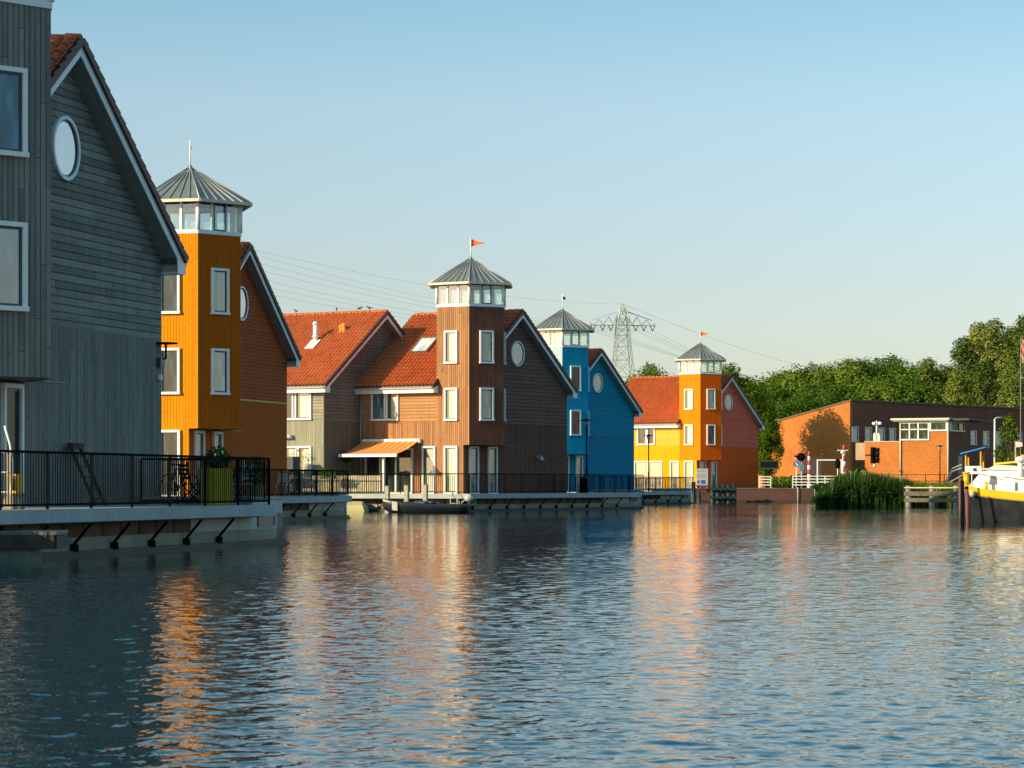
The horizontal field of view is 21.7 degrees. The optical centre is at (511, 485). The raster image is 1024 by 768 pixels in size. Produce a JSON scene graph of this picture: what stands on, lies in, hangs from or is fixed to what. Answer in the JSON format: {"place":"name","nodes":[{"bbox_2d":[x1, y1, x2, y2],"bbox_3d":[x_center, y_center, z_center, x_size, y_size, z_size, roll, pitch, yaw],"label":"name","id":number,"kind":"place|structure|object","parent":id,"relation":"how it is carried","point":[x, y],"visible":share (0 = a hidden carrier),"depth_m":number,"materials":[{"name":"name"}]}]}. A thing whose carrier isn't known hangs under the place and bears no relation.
{"place":"outdoors","nodes":[
{"label":"outdoors","id":0,"kind":"place"},
{"bbox_2d":[156,140,301,495],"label":"orange timber house","id":1,"kind":"structure","parent":0,"point":[233,354],"depth_m":98.31,"materials":[{"name":"paint"}]},
{"bbox_2d":[161,275,180,313],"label":"window","id":2,"kind":"structure","parent":1,"relation":"in","point":[170,284],"depth_m":97.66,"materials":[{"name":"glass"}]},
{"bbox_2d":[161,348,180,394],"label":"window","id":3,"kind":"structure","parent":1,"relation":"in","point":[170,384],"depth_m":97.64,"materials":[{"name":"white paint"}]},
{"bbox_2d":[161,430,180,495],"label":"glazed door","id":4,"kind":"structure","parent":1,"relation":"in","point":[170,439],"depth_m":97.64,"materials":[{"name":"white paint"}]},
{"bbox_2d":[194,430,204,455],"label":"glazed door","id":5,"kind":"structure","parent":1,"relation":"in","point":[199,436],"depth_m":98.48,"materials":[{"name":"white paint"}]},
{"bbox_2d":[212,431,222,455],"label":"glazed door","id":6,"kind":"structure","parent":1,"relation":"in","point":[217,437],"depth_m":100.18,"materials":[{"name":"white paint"}]},
{"bbox_2d":[210,268,230,314],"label":"window","id":7,"kind":"structure","parent":1,"relation":"in","point":[220,277],"depth_m":98.12,"materials":[{"name":"glass"}]},
{"bbox_2d":[210,348,230,394],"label":"window","id":8,"kind":"structure","parent":1,"relation":"in","point":[220,358],"depth_m":98.09,"materials":[{"name":"white paint"}]},
{"bbox_2d":[241,286,248,320],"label":"round window","id":9,"kind":"structure","parent":1,"relation":"in","point":[244,296],"depth_m":102.90,"materials":[{"name":"white paint"}]},
{"bbox_2d":[349,490,644,511],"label":"quay","id":10,"kind":"structure","parent":0,"point":[480,502],"depth_m":138.90,"materials":[{"name":"concrete"}]},
{"bbox_2d":[287,456,299,490],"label":"storage cabinet","id":11,"kind":"object","parent":10,"relation":"on","point":[293,462],"visible":0.38,"depth_m":136.97,"materials":[{"name":"paint"}]},
{"bbox_2d":[302,475,381,492],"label":"slat fence","id":12,"kind":"object","parent":10,"relation":"on","point":[341,484],"visible":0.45,"depth_m":136.04,"materials":[{"name":"white wood"}]},
{"bbox_2d":[283,309,405,492],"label":"beige timber house","id":13,"kind":"structure","parent":10,"relation":"on","point":[341,352],"depth_m":139.50,"materials":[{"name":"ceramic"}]},
{"bbox_2d":[287,393,311,419],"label":"window","id":14,"kind":"structure","parent":13,"relation":"in","point":[299,405],"depth_m":138.53,"materials":[{"name":"glass"}]},
{"bbox_2d":[287,446,311,475],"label":"sliding door","id":15,"kind":"structure","parent":13,"relation":"in","point":[307,464],"depth_m":138.36,"materials":[{"name":"white paint"}]},
{"bbox_2d":[347,501,368,511],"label":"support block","id":16,"kind":"object","parent":10,"relation":"on","point":[356,506],"depth_m":134.41,"materials":[{"name":"beige concrete"}]},
{"bbox_2d":[300,473,468,493],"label":"railing","id":17,"kind":"object","parent":10,"relation":"on","point":[434,492],"visible":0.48,"depth_m":133.95,"materials":[{"name":"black metal"}]},
{"bbox_2d":[338,239,578,493],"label":"brown timber house","id":18,"kind":"structure","parent":10,"relation":"on","point":[471,386],"depth_m":139.06,"materials":[{"name":"paint"}]},
{"bbox_2d":[370,394,398,420],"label":"window","id":19,"kind":"structure","parent":18,"relation":"in","point":[384,407],"depth_m":139.62,"materials":[{"name":"glass"}]},
{"bbox_2d":[421,446,435,493],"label":"glazed door","id":20,"kind":"structure","parent":18,"relation":"in","point":[428,452],"depth_m":138.26,"materials":[{"name":"white paint"}]},
{"bbox_2d":[443,330,457,363],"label":"window","id":21,"kind":"structure","parent":18,"relation":"in","point":[450,337],"depth_m":137.56,"materials":[{"name":"glass"}]},
{"bbox_2d":[443,388,457,420],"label":"window","id":22,"kind":"structure","parent":18,"relation":"in","point":[450,394],"depth_m":137.56,"materials":[{"name":"glass"}]},
{"bbox_2d":[443,446,457,493],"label":"glazed door","id":23,"kind":"structure","parent":18,"relation":"in","point":[450,452],"depth_m":137.56,"materials":[{"name":"white paint"}]},
{"bbox_2d":[469,446,479,493],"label":"glazed door","id":24,"kind":"structure","parent":18,"relation":"in","point":[473,450],"depth_m":138.09,"materials":[{"name":"white paint"}]},
{"bbox_2d":[479,330,494,363],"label":"window","id":25,"kind":"structure","parent":18,"relation":"in","point":[486,336],"depth_m":137.46,"materials":[{"name":"white paint"}]},
{"bbox_2d":[479,388,494,420],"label":"window","id":26,"kind":"structure","parent":18,"relation":"in","point":[486,394],"depth_m":137.46,"materials":[{"name":"glass"}]},
{"bbox_2d":[487,447,498,492],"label":"glazed door","id":27,"kind":"structure","parent":18,"relation":"in","point":[492,452],"depth_m":139.69,"materials":[{"name":"white paint"}]},
{"bbox_2d":[511,341,524,365],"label":"round window","id":28,"kind":"structure","parent":18,"relation":"in","point":[517,349],"depth_m":141.71,"materials":[{"name":"glass"}]},
{"bbox_2d":[469,473,643,493],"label":"railing","id":29,"kind":"object","parent":10,"relation":"on","point":[487,482],"visible":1,"depth_m":140.83,"materials":[{"name":"black metal"}]},
{"bbox_2d":[0,502,1023,767],"bbox_3d":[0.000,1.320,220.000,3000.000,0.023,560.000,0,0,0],"label":"water","id":30,"kind":"structure","parent":0,"point":[750,634],"depth_m":22.02,"materials":[{"name":"teal liquid"}]},
{"bbox_2d":[0,530,67,564],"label":"floating jetty","id":31,"kind":"object","parent":30,"relation":"on","point":[21,547],"visible":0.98,"depth_m":44.32,"materials":[{"name":"grey concrete"}]},
{"bbox_2d":[383,495,472,512],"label":"boat","id":32,"kind":"object","parent":30,"relation":"on","point":[394,506],"visible":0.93,"depth_m":127.72,"materials":[{"name":"black metal"}]},
{"bbox_2d":[810,471,921,507],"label":"reeds","id":33,"kind":"object","parent":30,"relation":"in","point":[872,490],"visible":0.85,"depth_m":158.69,"materials":[{"name":"green plant"}]},
{"bbox_2d":[904,486,958,507],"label":"guide fence","id":34,"kind":"object","parent":30,"relation":"in","point":[931,493],"visible":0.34,"depth_m":156.74,"materials":[{"name":"grey wood"}]},
{"bbox_2d":[960,480,963,521],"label":"mooring pile","id":35,"kind":"object","parent":30,"relation":"in","point":[961,500],"visible":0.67,"depth_m":94.74,"materials":[{"name":"brown wood"}]},
{"bbox_2d":[958,441,1023,522],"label":"barge","id":36,"kind":"object","parent":30,"relation":"on","point":[996,492],"visible":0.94,"depth_m":94.92,"materials":[{"name":"black metal"}]},
{"bbox_2d":[51,0,1023,402],"label":"sky","id":37,"kind":"structure","parent":0,"point":[802,182],"materials":[{"name":"blue"}]},
{"bbox_2d":[536,294,642,490],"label":"blue timber house","id":38,"kind":"structure","parent":0,"point":[606,402],"depth_m":181.78,"materials":[{"name":"paint"}]},
{"bbox_2d":[570,366,581,390],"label":"window","id":39,"kind":"structure","parent":38,"relation":"in","point":[575,371],"depth_m":178.10,"materials":[{"name":"white paint"}]},
{"bbox_2d":[570,410,581,435],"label":"window","id":40,"kind":"structure","parent":38,"relation":"in","point":[575,415],"depth_m":178.05,"materials":[{"name":"glass"}]},
{"bbox_2d":[575,455,582,489],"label":"glazed door","id":41,"kind":"structure","parent":38,"relation":"in","point":[578,458],"depth_m":180.11,"materials":[{"name":"white paint"}]},
{"bbox_2d":[592,373,602,392],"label":"round window","id":42,"kind":"structure","parent":38,"relation":"in","point":[597,382],"depth_m":182.32,"materials":[{"name":"glass"}]},
{"bbox_2d":[567,489,693,503],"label":"quay","id":43,"kind":"structure","parent":0,"point":[671,496],"depth_m":187.34,"materials":[{"name":"concrete"}]},
{"bbox_2d":[575,476,692,491],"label":"railing","id":44,"kind":"object","parent":43,"relation":"on","point":[640,483],"visible":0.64,"depth_m":183.45,"materials":[{"name":"black metal"}]},
{"bbox_2d":[856,418,990,483],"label":"bridge house","id":45,"kind":"structure","parent":0,"point":[915,449],"depth_m":251.39,"materials":[{"name":"brick"}]},
{"bbox_2d":[899,422,929,439],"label":"control room window","id":46,"kind":"structure","parent":45,"relation":"in","point":[909,430],"depth_m":251.28,"materials":[{"name":"white glass"}]},
{"bbox_2d":[929,421,946,430],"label":"clerestory window","id":47,"kind":"structure","parent":45,"relation":"in","point":[934,425],"depth_m":250.30,"materials":[{"name":"glass"}]},
{"bbox_2d":[949,421,964,431],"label":"clerestory window","id":48,"kind":"structure","parent":45,"relation":"in","point":[954,426],"depth_m":252.82,"materials":[{"name":"glass"}]},
{"bbox_3d":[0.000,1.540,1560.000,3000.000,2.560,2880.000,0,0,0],"label":"ground","id":49,"kind":"structure","parent":0,"visible":0},
{"bbox_2d":[589,303,655,381],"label":"electricity pylon","id":50,"kind":"object","parent":49,"relation":"on","point":[626,319],"visible":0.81,"depth_m":479.70,"materials":[{"name":"metal"}]},
{"bbox_2d":[257,250,807,378],"bbox_3d":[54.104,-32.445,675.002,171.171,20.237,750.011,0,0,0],"label":"power lines","id":51,"kind":"object","parent":50,"relation":"attached to","point":[484,293],"visible":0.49,"depth_m":360.85,"materials":[{"name":"grey metal"}]},
{"bbox_2d":[627,361,667,381],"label":"broadleaf tree","id":52,"kind":"object","parent":49,"relation":"on","point":[647,367],"visible":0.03,"depth_m":355.59,"materials":[{"name":"green plant"}]},
{"bbox_2d":[626,331,765,487],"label":"yellow and red timber house","id":53,"kind":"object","parent":49,"relation":"on","point":[713,423],"visible":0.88,"depth_m":222.78,"materials":[{"name":"wood"}]},
{"bbox_2d":[637,428,654,444],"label":"window","id":54,"kind":"structure","parent":53,"relation":"in","point":[641,440],"depth_m":223.17,"materials":[{"name":"glass"}]},
{"bbox_2d":[634,461,662,487],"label":"sliding door","id":55,"kind":"structure","parent":53,"relation":"in","point":[640,467],"depth_m":222.95,"materials":[{"name":"white paint"}]},
{"bbox_2d":[670,461,678,487],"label":"glazed door","id":56,"kind":"structure","parent":53,"relation":"in","point":[674,465],"depth_m":221.65,"materials":[{"name":"white paint"}]},
{"bbox_2d":[684,389,692,409],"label":"window","id":57,"kind":"structure","parent":53,"relation":"in","point":[688,393],"depth_m":220.94,"materials":[{"name":"glass"}]},
{"bbox_2d":[684,425,692,444],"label":"window","id":58,"kind":"structure","parent":53,"relation":"in","point":[688,429],"depth_m":220.94,"materials":[{"name":"glass"}]},
{"bbox_2d":[684,461,692,487],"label":"glazed door","id":59,"kind":"structure","parent":53,"relation":"in","point":[688,465],"depth_m":220.94,"materials":[{"name":"white paint"}]},
{"bbox_2d":[706,389,715,409],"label":"window","id":60,"kind":"structure","parent":53,"relation":"in","point":[711,393],"depth_m":220.73,"materials":[{"name":"white glass"}]},
{"bbox_2d":[706,424,715,444],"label":"window","id":61,"kind":"structure","parent":53,"relation":"in","point":[711,429],"depth_m":220.73,"materials":[{"name":"glass"}]},
{"bbox_2d":[710,362,762,411],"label":"loose tree","id":62,"kind":"object","parent":49,"relation":"on","point":[742,381],"visible":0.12,"depth_m":256.70,"materials":[{"name":"green plant"}]},
{"bbox_2d":[696,488,813,501],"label":"brick quay wall","id":63,"kind":"structure","parent":49,"relation":"on","point":[775,494],"depth_m":207.96,"materials":[{"name":"brown brick"}]},
{"bbox_2d":[696,469,707,487],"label":"information board","id":64,"kind":"object","parent":63,"relation":"on","point":[701,477],"visible":1,"depth_m":207.87,"materials":[{"name":"paint"}]},
{"bbox_2d":[743,379,780,472],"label":"lime tree","id":65,"kind":"object","parent":49,"relation":"on","point":[764,400],"visible":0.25,"depth_m":257.69,"materials":[{"name":"green plant"}]},
{"bbox_2d":[757,405,784,486],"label":"lime tree","id":66,"kind":"object","parent":49,"relation":"on","point":[773,427],"visible":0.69,"depth_m":256.24,"materials":[{"name":"green plant"}]},
{"bbox_2d":[749,380,803,407],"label":"broadleaf tree","id":67,"kind":"object","parent":49,"relation":"on","point":[778,391],"visible":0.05,"depth_m":324.56,"materials":[{"name":"green plant"}]},
{"bbox_2d":[762,476,797,487],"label":"bush","id":68,"kind":"object","parent":49,"relation":"on","point":[780,482],"visible":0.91,"depth_m":223.36,"materials":[{"name":"green plant"}]},
{"bbox_2d":[757,370,811,392],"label":"broadleaf tree","id":69,"kind":"object","parent":49,"relation":"on","point":[779,376],"visible":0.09,"depth_m":334.91,"materials":[{"name":"green plant"}]},
{"bbox_2d":[772,394,827,418],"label":"broadleaf tree","id":70,"kind":"object","parent":49,"relation":"on","point":[789,408],"visible":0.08,"depth_m":308.83,"materials":[{"name":"green plant"}]},
{"bbox_2d":[766,361,839,398],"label":"broadleaf tree","id":71,"kind":"object","parent":49,"relation":"on","point":[796,379],"visible":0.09,"depth_m":331.47,"materials":[{"name":"green plant"}]},
{"bbox_2d":[790,473,828,487],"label":"bush","id":72,"kind":"object","parent":49,"relation":"on","point":[813,480],"visible":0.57,"depth_m":225.50,"materials":[{"name":"plant"}]},
{"bbox_2d":[784,382,848,408],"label":"broadleaf tree","id":73,"kind":"object","parent":49,"relation":"on","point":[831,395],"visible":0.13,"depth_m":315.27,"materials":[{"name":"green plant"}]},
{"bbox_2d":[810,356,883,392],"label":"broadleaf tree","id":74,"kind":"object","parent":49,"relation":"on","point":[849,372],"visible":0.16,"depth_m":329.71,"materials":[{"name":"green plant"}]},
{"bbox_2d":[812,382,882,403],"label":"broadleaf tree","id":75,"kind":"object","parent":49,"relation":"on","point":[853,395],"visible":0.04,"depth_m":316.05,"materials":[{"name":"green plant"}]},
{"bbox_2d":[843,375,916,402],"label":"broadleaf tree","id":76,"kind":"object","parent":49,"relation":"on","point":[888,389],"visible":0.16,"depth_m":313.87,"materials":[{"name":"green plant"}]},
{"bbox_2d":[851,353,915,384],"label":"broadleaf tree","id":77,"kind":"object","parent":49,"relation":"on","point":[877,362],"visible":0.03,"depth_m":337.08,"materials":[{"name":"green plant"}]},
{"bbox_2d":[758,399,1023,487],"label":"brick hall","id":78,"kind":"structure","parent":49,"relation":"on","point":[827,432],"depth_m":266.11,"materials":[{"name":"brick"}]},
{"bbox_2d":[802,459,821,487],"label":"side door","id":79,"kind":"structure","parent":78,"relation":"in","point":[813,462],"depth_m":264.50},
{"bbox_2d":[862,359,919,388],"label":"broadleaf tree","id":80,"kind":"object","parent":49,"relation":"on","point":[901,372],"visible":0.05,"depth_m":330.14,"materials":[{"name":"green plant"}]},
{"bbox_2d":[875,378,948,403],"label":"broadleaf tree","id":81,"kind":"object","parent":49,"relation":"on","point":[914,395],"visible":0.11,"depth_m":312.94,"materials":[{"name":"green plant"}]},
{"bbox_2d":[911,356,947,403],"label":"poplar tree","id":82,"kind":"object","parent":49,"relation":"on","point":[930,374],"visible":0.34,"depth_m":314.30,"materials":[{"name":"green plant"}]},
{"bbox_2d":[907,480,957,506],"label":"bank plants","id":83,"kind":"object","parent":49,"relation":"on","point":[937,504],"visible":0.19,"depth_m":160.90,"materials":[{"name":"green plant"}]},
{"bbox_2d":[942,370,975,404],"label":"poplar tree","id":84,"kind":"object","parent":49,"relation":"on","point":[955,383],"visible":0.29,"depth_m":307.40,"materials":[{"name":"green plant"}]},
{"bbox_2d":[942,335,981,405],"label":"poplar tree","id":85,"kind":"object","parent":49,"relation":"on","point":[962,354],"visible":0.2,"depth_m":314.24,"materials":[{"name":"green plant"}]},
{"bbox_2d":[950,446,988,481],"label":"play hut","id":86,"kind":"object","parent":49,"relation":"on","point":[968,468],"visible":0.63,"depth_m":177.53,"materials":[{"name":"white paint"}]},
{"bbox_2d":[965,321,997,366],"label":"poplar tree","id":87,"kind":"object","parent":49,"relation":"on","point":[976,330],"visible":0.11,"depth_m":329.18,"materials":[{"name":"green plant"}]},
{"bbox_2d":[963,360,1001,405],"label":"poplar tree","id":88,"kind":"object","parent":49,"relation":"on","point":[985,372],"visible":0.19,"depth_m":305.50,"materials":[{"name":"green plant"}]},
{"bbox_2d":[971,318,1019,405],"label":"poplar tree","id":89,"kind":"object","parent":49,"relation":"on","point":[992,339],"visible":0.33,"depth_m":314.17,"materials":[{"name":"green plant"}]},
{"bbox_2d":[993,413,1022,465],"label":"sapling tree","id":90,"kind":"object","parent":49,"relation":"on","point":[1008,432],"visible":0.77,"depth_m":195.87,"materials":[{"name":"green plant"}]},
{"bbox_2d":[993,364,1023,407],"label":"poplar tree","id":91,"kind":"object","parent":49,"relation":"on","point":[1007,395],"visible":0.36,"depth_m":303.11,"materials":[{"name":"green plant"}]},
{"bbox_2d":[999,313,1023,406],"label":"poplar tree","id":92,"kind":"object","parent":49,"relation":"on","point":[1013,357],"visible":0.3,"depth_m":309.27,"materials":[{"name":"green plant"}]},
{"bbox_2d":[1020,336,1023,455],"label":"flag pole","id":93,"kind":"object","parent":49,"relation":"on","point":[1021,349],"visible":0.8,"depth_m":149.98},
{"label":"ground","id":94,"kind":"structure","parent":0,"visible":0},
{"bbox_2d":[0,496,289,559],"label":"quay","id":95,"kind":"structure","parent":94,"relation":"on","point":[99,530],"depth_m":52.50,"materials":[{"name":"concrete"}]},
{"bbox_2d":[3,474,24,508],"bbox_3d":[-8.784,0.110,47.034,0.320,0.620,0.200,0,0,15],"label":"chair","id":96,"kind":"object","parent":95,"relation":"on","point":[19,507],"visible":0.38,"depth_m":46.96,"materials":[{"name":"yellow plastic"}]},
{"bbox_2d":[68,443,105,505],"bbox_3d":[-8.847,-0.223,55.592,0.816,1.314,0.600,0,0,-8],"label":"ladder","id":97,"kind":"object","parent":95,"relation":"on","point":[72,446],"visible":0.44,"depth_m":55.44,"materials":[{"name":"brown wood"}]},
{"bbox_2d":[0,0,188,506],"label":"grey timber house","id":98,"kind":"structure","parent":95,"relation":"on","point":[92,250],"depth_m":55.73,"materials":[{"name":"paint"}]},
{"bbox_2d":[0,383,25,506],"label":"glazed door","id":99,"kind":"structure","parent":98,"relation":"in","point":[11,394],"depth_m":52.99,"materials":[{"name":"white paint"}]},
{"bbox_2d":[0,65,29,157],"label":"window","id":100,"kind":"structure","parent":98,"relation":"in","point":[13,80],"depth_m":50.94,"materials":[{"name":"glass"}]},
{"bbox_2d":[0,220,29,311],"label":"window","id":101,"kind":"structure","parent":98,"relation":"in","point":[13,235],"depth_m":50.94,"materials":[{"name":"grey glass"}]},
{"bbox_2d":[51,116,80,180],"bbox_3d":[-9.268,-7.000,55.380,0.070,1.340,1.340,0,0,15],"label":"round window","id":102,"kind":"structure","parent":98,"relation":"in","point":[65,140],"depth_m":55.40,"materials":[{"name":"glass"}]},
{"bbox_2d":[0,450,269,509],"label":"railing","id":103,"kind":"object","parent":95,"relation":"on","point":[169,501],"visible":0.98,"depth_m":50.65,"materials":[{"name":"black metal"}]},
{"bbox_2d":[201,445,232,504],"bbox_3d":[-6.248,-0.222,56.478,0.560,1.284,0.624,0,0,44],"label":"planter","id":104,"kind":"object","parent":95,"relation":"on","point":[212,453],"visible":0.65,"depth_m":56.33,"materials":[{"name":"metal"}]},
{"bbox_2d":[244,455,265,496],"bbox_3d":[-5.777,-0.131,59.872,0.560,1.103,0.533,0,0,0],"label":"potted plant","id":105,"kind":"object","parent":95,"relation":"on","point":[253,478],"visible":0.51,"depth_m":59.74,"materials":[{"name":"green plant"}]},
{"bbox_2d":[282,491,351,520],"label":"quay","id":106,"kind":"structure","parent":94,"relation":"on","point":[303,507],"depth_m":103.42,"materials":[{"name":"concrete"}]},
{"bbox_2d":[234,468,348,495],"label":"railing","id":107,"kind":"object","parent":106,"relation":"on","point":[283,481],"visible":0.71,"depth_m":101.14,"materials":[{"name":"black metal"}]},
{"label":"pavement","id":108,"kind":"structure","parent":0,"visible":0},
{"bbox_2d":[759,460,778,487],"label":"matrix sign","id":109,"kind":"object","parent":108,"relation":"on","point":[768,464],"visible":0.94,"depth_m":229.00,"materials":[{"name":"metal"}]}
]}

